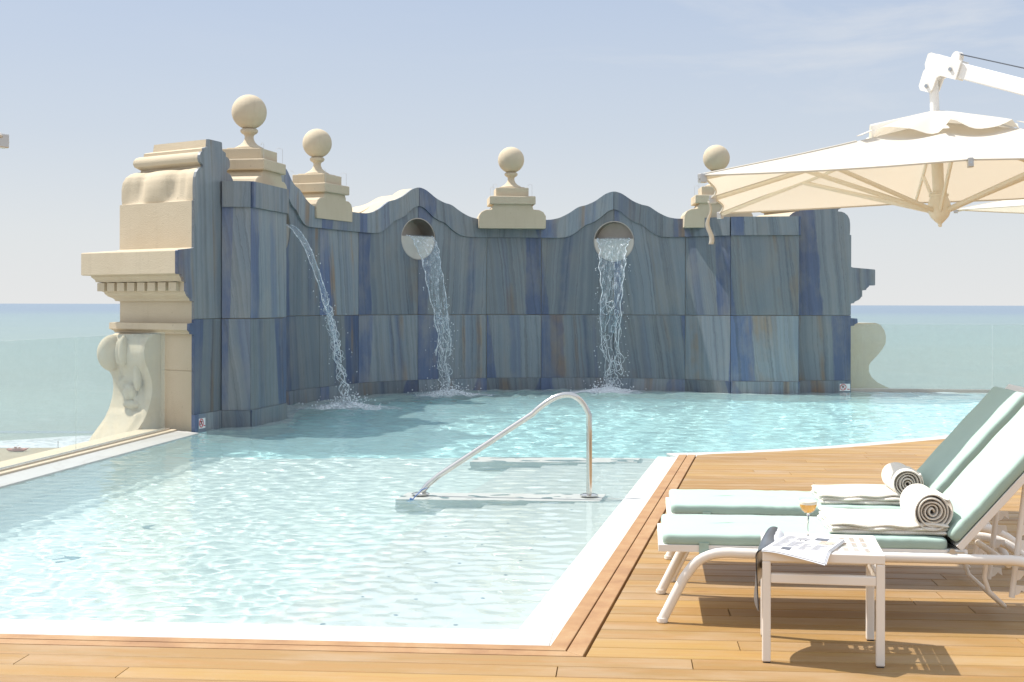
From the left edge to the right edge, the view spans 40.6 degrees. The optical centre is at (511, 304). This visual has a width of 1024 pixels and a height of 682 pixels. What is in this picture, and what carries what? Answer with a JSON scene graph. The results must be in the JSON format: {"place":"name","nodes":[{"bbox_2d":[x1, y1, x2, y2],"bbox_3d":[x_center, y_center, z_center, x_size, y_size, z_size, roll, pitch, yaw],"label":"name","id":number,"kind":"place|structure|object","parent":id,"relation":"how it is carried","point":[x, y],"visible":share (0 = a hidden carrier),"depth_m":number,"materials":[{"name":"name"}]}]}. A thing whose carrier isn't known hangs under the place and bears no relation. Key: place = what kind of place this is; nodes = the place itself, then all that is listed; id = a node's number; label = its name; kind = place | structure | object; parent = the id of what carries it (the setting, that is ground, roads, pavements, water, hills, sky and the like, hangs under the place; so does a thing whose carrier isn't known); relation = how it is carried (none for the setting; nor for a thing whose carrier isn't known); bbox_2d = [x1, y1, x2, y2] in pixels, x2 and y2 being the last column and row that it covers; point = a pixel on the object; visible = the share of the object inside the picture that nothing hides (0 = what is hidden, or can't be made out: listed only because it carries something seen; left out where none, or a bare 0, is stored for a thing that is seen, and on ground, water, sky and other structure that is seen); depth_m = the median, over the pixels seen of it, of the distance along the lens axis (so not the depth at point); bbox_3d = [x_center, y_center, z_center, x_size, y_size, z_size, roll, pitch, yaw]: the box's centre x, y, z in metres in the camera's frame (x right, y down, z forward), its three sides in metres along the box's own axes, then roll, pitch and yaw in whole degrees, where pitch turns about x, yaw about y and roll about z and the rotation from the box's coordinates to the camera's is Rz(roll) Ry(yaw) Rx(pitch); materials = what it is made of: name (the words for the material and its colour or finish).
{"place":"outdoors","nodes":[
{"label":"outdoors","id":0,"kind":"place"},
{"bbox_2d":[0,133,8,148],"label":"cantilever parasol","id":1,"kind":"object","parent":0,"point":[4,141],"visible":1,"depth_m":4.61,"materials":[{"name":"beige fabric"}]},
{"bbox_2d":[0,447,59,461],"bbox_3d":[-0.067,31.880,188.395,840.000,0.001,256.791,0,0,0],"label":"beach","id":2,"kind":"structure","parent":0,"point":[5,454],"depth_m":295.60,"materials":[{"name":"beige sand"}]},
{"bbox_2d":[6,445,27,451],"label":"rescue boat","id":3,"kind":"object","parent":2,"relation":"on","point":[16,449],"visible":1,"depth_m":296.70,"materials":[{"name":"white plastic"}]},
{"bbox_2d":[0,619,553,645],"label":"coping","id":4,"kind":"object","parent":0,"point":[294,632],"visible":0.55,"depth_m":5.76,"materials":[{"name":"white stone"}]},
{"bbox_2d":[0,388,986,629],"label":"pool water","id":5,"kind":"structure","parent":0,"point":[300,516],"depth_m":9.52,"materials":[{"name":"teal liquid"}]},
{"bbox_2d":[81,139,232,440],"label":"stone pier","id":6,"kind":"structure","parent":5,"relation":"in","point":[158,275],"depth_m":15.12,"materials":[{"name":"beige stone"}]},
{"bbox_2d":[199,418,204,428],"bbox_3d":[-3.354,1.288,14.980,0.012,0.109,0.150,0,0,13],"label":"warning sign","id":7,"kind":"object","parent":6,"relation":"attached to","point":[201,423],"visible":1,"depth_m":14.96,"materials":[{"name":"white"}]},
{"bbox_2d":[286,224,389,409],"bbox_3d":[-2.329,0.147,18.556,1.570,2.480,1.218,0,0,-17],"label":"water jet","id":8,"kind":"object","parent":5,"relation":"on","point":[348,403],"visible":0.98,"depth_m":18.45,"materials":[{"name":"white"}]},
{"bbox_2d":[406,235,491,396],"bbox_3d":[-1.038,0.151,21.287,1.400,2.478,1.355,0,0,-23],"label":"water jet","id":9,"kind":"object","parent":5,"relation":"on","point":[446,391],"visible":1,"depth_m":21.20,"materials":[{"name":"white"}]},
{"bbox_2d":[570,238,644,392],"bbox_3d":[1.466,0.156,21.851,1.512,2.478,1.305,0,0,0],"label":"water jet","id":10,"kind":"object","parent":5,"relation":"on","point":[607,389],"visible":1,"depth_m":21.96,"materials":[{"name":"white"}]},
{"bbox_2d":[756,208,887,392],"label":"stone pier","id":11,"kind":"structure","parent":5,"relation":"in","point":[838,345],"depth_m":21.86,"materials":[{"name":"blue stone"}]},
{"bbox_2d":[840,384,849,390],"bbox_3d":[5.259,1.311,21.842,0.165,0.115,0.013,0,0,-1],"label":"warning sign","id":12,"kind":"object","parent":11,"relation":"attached to","point":[844,387],"visible":1,"depth_m":21.84,"materials":[{"name":"white"}]},
{"bbox_2d":[0,304,1023,447],"bbox_3d":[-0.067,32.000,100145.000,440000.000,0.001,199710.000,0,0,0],"label":"sea","id":13,"kind":"structure","parent":0,"point":[55,375],"depth_m":851.10,"materials":[{"name":"liquid"}]},
{"bbox_2d":[0,436,90,447],"bbox_3d":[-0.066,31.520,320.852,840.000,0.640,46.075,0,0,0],"label":"breaking wave","id":14,"kind":"object","parent":13,"relation":"in","point":[8,444],"visible":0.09,"depth_m":313.00,"materials":[{"name":"white liquid"}]},
{"bbox_2d":[0,431,94,432],"bbox_3d":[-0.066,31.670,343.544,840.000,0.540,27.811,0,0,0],"label":"breaking wave","id":15,"kind":"object","parent":13,"relation":"in","point":[47,432],"visible":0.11,"depth_m":340.58,"materials":[{"name":"white liquid"}]},
{"bbox_2d":[0,0,1023,305],"label":"sky","id":16,"kind":"structure","parent":0,"point":[597,98],"materials":[{"name":"blue"}]},
{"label":"terrace mass","id":17,"kind":"structure","parent":0,"visible":0},
{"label":"deep pool floor","id":18,"kind":"structure","parent":17,"relation":"on","visible":0},
{"bbox_2d":[667,435,947,456],"bbox_3d":[6.091,2.113,17.022,1.836,1.460,12.887,0,0,39],"label":"coping","id":19,"kind":"object","parent":18,"relation":"on","point":[842,446],"visible":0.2,"depth_m":13.30,"materials":[{"name":"white stone"}]},
{"bbox_2d":[851,324,990,392],"bbox_3d":[8.772,0.911,21.847,6.900,1.175,0.145,0,0,7],"label":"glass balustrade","id":20,"kind":"object","parent":19,"relation":"on","point":[918,390],"visible":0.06,"depth_m":22.07,"materials":[{"name":"glass"}]},
{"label":"deck substructure","id":21,"kind":"structure","parent":18,"relation":"on","visible":0},
{"bbox_2d":[0,429,156,466],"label":"stone ledge","id":22,"kind":"object","parent":21,"relation":"on","point":[59,450],"visible":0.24,"depth_m":13.02,"materials":[{"name":"beige stone"}]},
{"bbox_2d":[0,428,176,475],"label":"stone ledge","id":23,"kind":"object","parent":22,"relation":"on","point":[9,469],"visible":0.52,"depth_m":12.55,"materials":[{"name":"stone"}]},
{"bbox_2d":[0,430,198,487],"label":"coping","id":24,"kind":"object","parent":21,"relation":"attached to","point":[18,477],"visible":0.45,"depth_m":12.15,"materials":[{"name":"white stone"}]},
{"bbox_2d":[0,455,695,656],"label":"deck border","id":25,"kind":"object","parent":21,"relation":"on","point":[579,631],"visible":0.76,"depth_m":5.57,"materials":[{"name":"brown wood"}]},
{"bbox_2d":[0,439,1023,681],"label":"wooden deck","id":26,"kind":"structure","parent":21,"relation":"on","point":[949,623],"depth_m":5.56,"materials":[{"name":"brown wood"}]},
{"bbox_2d":[761,532,884,667],"bbox_3d":[1.203,1.143,5.400,0.450,0.420,0.450,0,0,9],"label":"side table","id":27,"kind":"object","parent":26,"relation":"on","point":[872,559],"visible":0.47,"depth_m":5.21,"materials":[{"name":"white"}]},
{"bbox_2d":[754,526,845,610],"bbox_3d":[1.089,1.026,5.334,0.326,0.271,0.357,0,0,25],"label":"open magazine","id":28,"kind":"object","parent":27,"relation":"on","point":[818,550],"visible":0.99,"depth_m":5.29,"materials":[{"name":"paper"}]},
{"bbox_2d":[799,500,816,535],"bbox_3d":[1.183,0.854,5.525,0.074,0.158,0.074,0,0,0],"label":"cocktail glass","id":29,"kind":"object","parent":27,"relation":"on","point":[807,506],"visible":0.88,"depth_m":5.51,"materials":[{"name":"clear glass"}]},
{"bbox_2d":[656,405,1023,622],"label":"sun lounger","id":30,"kind":"object","parent":26,"relation":"on","point":[983,488],"visible":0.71,"depth_m":5.86,"materials":[{"name":"green fabric"}]},
{"bbox_2d":[817,507,948,535],"bbox_3d":[1.612,0.945,6.049,0.497,0.055,0.456,0,0,6],"label":"folded towel","id":31,"kind":"object","parent":30,"relation":"on","point":[869,521],"visible":0.81,"depth_m":5.86,"materials":[{"name":"white fabric"}]},
{"bbox_2d":[900,484,952,530],"bbox_3d":[1.792,0.876,5.989,0.166,0.161,0.362,0,0,6],"label":"rolled towel","id":32,"kind":"object","parent":31,"relation":"on","point":[919,502],"visible":0.99,"depth_m":5.84,"materials":[{"name":"white fabric"}]},
{"bbox_2d":[664,384,1023,581],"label":"sun lounger","id":33,"kind":"object","parent":26,"relation":"on","point":[990,415],"visible":0.61,"depth_m":6.76,"materials":[{"name":"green fabric"}]},
{"bbox_2d":[810,484,900,504],"bbox_3d":[1.754,0.944,6.903,0.477,0.057,0.404,0,0,6],"label":"folded towel","id":34,"kind":"object","parent":33,"relation":"on","point":[871,494],"visible":0.81,"depth_m":6.74,"materials":[{"name":"white fabric"}]},
{"bbox_2d":[881,462,923,493],"bbox_3d":[1.938,0.871,6.868,0.152,0.143,0.362,0,0,6],"label":"rolled towel","id":35,"kind":"object","parent":34,"relation":"on","point":[898,477],"visible":0.84,"depth_m":6.72,"materials":[{"name":"white fabric"}]},
{"bbox_2d":[698,51,1023,243],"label":"cantilever parasol","id":36,"kind":"object","parent":26,"relation":"on","point":[936,159],"visible":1,"depth_m":8.04,"materials":[{"name":"beige fabric"}]},
{"bbox_2d":[953,199,1023,213],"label":"cantilever parasol","id":37,"kind":"object","parent":26,"relation":"on","point":[1009,206],"visible":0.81,"depth_m":15.37,"materials":[{"name":"beige fabric"}]},
{"bbox_2d":[519,457,676,645],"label":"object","id":38,"kind":"structure","parent":21,"relation":"attached to","point":[558,604],"depth_m":7.43,"materials":[{"name":"stone"}]},
{"bbox_2d":[397,492,605,500],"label":"stair cheek wall","id":39,"kind":"structure","parent":38,"relation":"on","point":[510,497],"depth_m":9.88,"materials":[{"name":"stone"}]},
{"bbox_2d":[412,392,597,497],"bbox_3d":[-0.052,1.006,9.925,1.341,0.760,0.130,0,0,2],"label":"pool handrail","id":40,"kind":"object","parent":39,"relation":"on","point":[503,433],"visible":0.98,"depth_m":9.90,"materials":[{"name":"metal"}]},
{"bbox_2d":[471,457,639,462],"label":"stair cheek wall","id":41,"kind":"structure","parent":38,"relation":"on","point":[485,459],"depth_m":12.30,"materials":[{"name":"stone"}]},
{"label":"wall foot coping","id":42,"kind":"structure","parent":18,"relation":"on","visible":0},
{"bbox_2d":[217,169,800,426],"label":"fountain wall","id":43,"kind":"structure","parent":42,"relation":"on","point":[719,315],"depth_m":21.71,"materials":[{"name":"stone"}]},
{"bbox_2d":[222,95,286,188],"bbox_3d":[-3.218,-1.897,16.928,0.680,1.342,1.080,0,0,11],"label":"ball finial","id":44,"kind":"object","parent":43,"relation":"attached to","point":[250,159],"visible":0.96,"depth_m":16.74,"materials":[{"name":"stone"}]},
{"bbox_2d":[292,129,351,221],"bbox_3d":[-2.848,-1.896,20.212,0.680,1.342,1.080,0,0,21],"label":"ball finial","id":45,"kind":"object","parent":43,"relation":"attached to","point":[324,193],"visible":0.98,"depth_m":20.03,"materials":[{"name":"stone"}]},
{"bbox_2d":[477,147,545,228],"bbox_3d":[-0.016,-1.890,22.486,1.080,1.342,0.680,0,0,-5],"label":"ball finial","id":46,"kind":"object","parent":43,"relation":"attached to","point":[510,202],"visible":0.98,"depth_m":22.21,"materials":[{"name":"stone"}]},
{"bbox_2d":[681,145,752,227],"bbox_3d":[3.271,-1.883,22.136,1.080,1.342,0.680,0,0,1],"label":"ball finial","id":47,"kind":"object","parent":43,"relation":"attached to","point":[716,157],"visible":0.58,"depth_m":21.85,"materials":[{"name":"stone"}]}
]}

